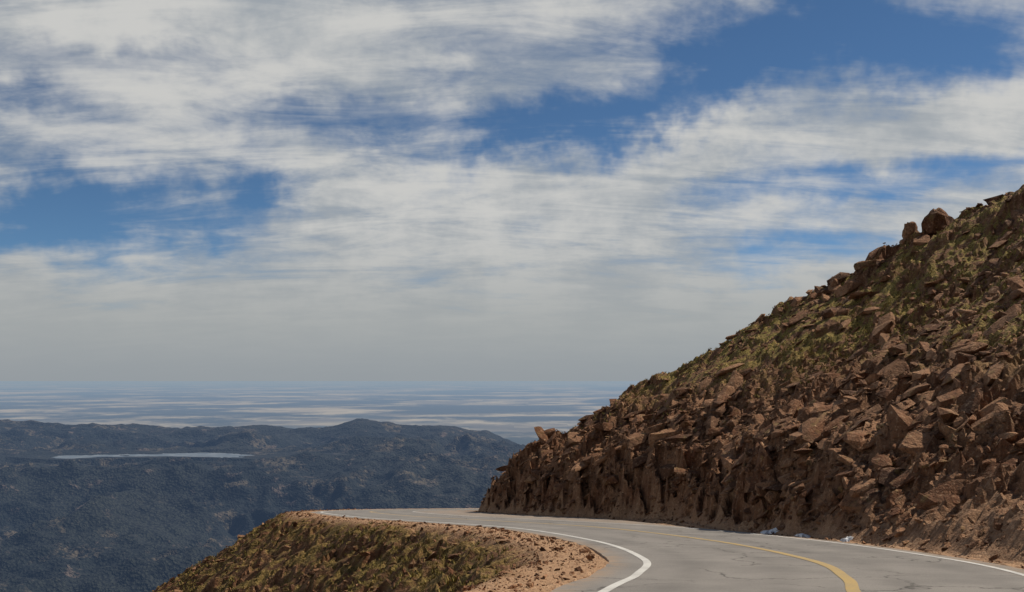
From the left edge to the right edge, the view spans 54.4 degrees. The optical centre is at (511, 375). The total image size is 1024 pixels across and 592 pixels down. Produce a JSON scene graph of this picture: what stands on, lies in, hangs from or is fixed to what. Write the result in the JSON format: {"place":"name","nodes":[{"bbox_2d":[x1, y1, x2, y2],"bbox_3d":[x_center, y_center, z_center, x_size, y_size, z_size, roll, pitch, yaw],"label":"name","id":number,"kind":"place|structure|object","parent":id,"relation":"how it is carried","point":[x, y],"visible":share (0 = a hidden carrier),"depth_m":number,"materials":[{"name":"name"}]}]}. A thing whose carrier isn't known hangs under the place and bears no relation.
{"place":"outdoors","nodes":[
{"label":"outdoors","id":0,"kind":"place"},
{"bbox_2d":[52,453,251,458],"bbox_3d":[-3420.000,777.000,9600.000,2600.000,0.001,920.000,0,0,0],"label":"reservoir","id":1,"kind":"object","parent":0,"point":[228,455],"visible":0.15,"depth_m":9652.50,"materials":[{"name":"liquid"}]},
{"bbox_2d":[0,418,525,591],"bbox_3d":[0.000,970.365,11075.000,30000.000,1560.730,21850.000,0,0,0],"label":"forested hills","id":2,"kind":"structure","parent":0,"point":[128,523],"depth_m":7933.46,"materials":[{"name":"plant"}]},
{"bbox_2d":[0,381,639,444],"bbox_3d":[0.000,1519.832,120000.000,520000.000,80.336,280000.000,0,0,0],"label":"plains ground","id":3,"kind":"structure","parent":0,"point":[517,412],"depth_m":53585.35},
{"bbox_2d":[0,0,1023,380],"label":"sky","id":4,"kind":"structure","parent":0,"point":[191,190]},
{"bbox_2d":[153,184,1023,591],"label":"mountain terrain","id":5,"kind":"structure","parent":0,"point":[287,566],"depth_m":43.92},
{"bbox_2d":[152,509,536,591],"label":"embankment rocks","id":6,"kind":"object","parent":5,"relation":"on","point":[430,557],"visible":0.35,"depth_m":42.23,"materials":[{"name":"brown stone"}]},
{"bbox_2d":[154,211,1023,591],"bbox_3d":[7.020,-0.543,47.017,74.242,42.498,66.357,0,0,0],"label":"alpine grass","id":7,"kind":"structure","parent":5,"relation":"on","point":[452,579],"depth_m":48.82,"materials":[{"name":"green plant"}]},
{"bbox_2d":[284,462,1023,591],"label":"shoulder gravel","id":8,"kind":"structure","parent":5,"relation":"on","point":[529,584],"depth_m":26.31,"materials":[{"name":"brown gravel"}]},
{"bbox_2d":[481,192,1023,549],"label":"hillside rocks","id":9,"kind":"object","parent":5,"relation":"on","point":[961,353],"visible":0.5,"depth_m":49.01,"materials":[{"name":"brown stone"}]},
{"bbox_2d":[511,371,1023,540],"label":"rock outcrop","id":10,"kind":"object","parent":5,"relation":"on","point":[899,423],"visible":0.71,"depth_m":34.56,"materials":[{"name":"brown stone"}]},
{"bbox_2d":[760,528,779,533],"bbox_3d":[8.635,5.276,33.632,0.765,0.328,1.136,0,0,-29],"label":"snow patch","id":11,"kind":"object","parent":5,"relation":"on","point":[774,530],"visible":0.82,"depth_m":33.51,"materials":[{"name":"white snow"}]},
{"bbox_2d":[795,533,810,537],"bbox_3d":[9.036,5.024,31.018,0.525,0.213,0.882,0,0,0],"label":"snow patch","id":12,"kind":"object","parent":5,"relation":"on","point":[803,535],"visible":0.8,"depth_m":30.81,"materials":[{"name":"white snow"}]},
{"bbox_2d":[840,536,852,541],"bbox_3d":[9.476,4.634,28.135,0.366,0.193,0.532,0,0,0],"label":"snow patch","id":13,"kind":"object","parent":5,"relation":"on","point":[847,539],"visible":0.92,"depth_m":28.07,"materials":[{"name":"white snow"}]},
{"bbox_2d":[902,221,917,238],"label":"boulder","id":14,"kind":"object","parent":5,"relation":"on","point":[910,228],"visible":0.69,"depth_m":59.87,"materials":[{"name":"brown stone"}]},
{"bbox_2d":[921,207,953,234],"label":"boulder","id":15,"kind":"object","parent":5,"relation":"on","point":[934,221],"visible":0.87,"depth_m":59.14,"materials":[{"name":"brown stone"}]},
{"bbox_2d":[983,194,1002,204],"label":"boulder","id":16,"kind":"object","parent":5,"relation":"on","point":[989,200],"visible":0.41,"depth_m":57.20,"materials":[{"name":"brown stone"}]},
{"bbox_2d":[310,508,1023,591],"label":"mountain road","id":17,"kind":"structure","parent":0,"point":[644,557],"depth_m":20.01,"materials":[{"name":"grey asphalt"}]}
]}

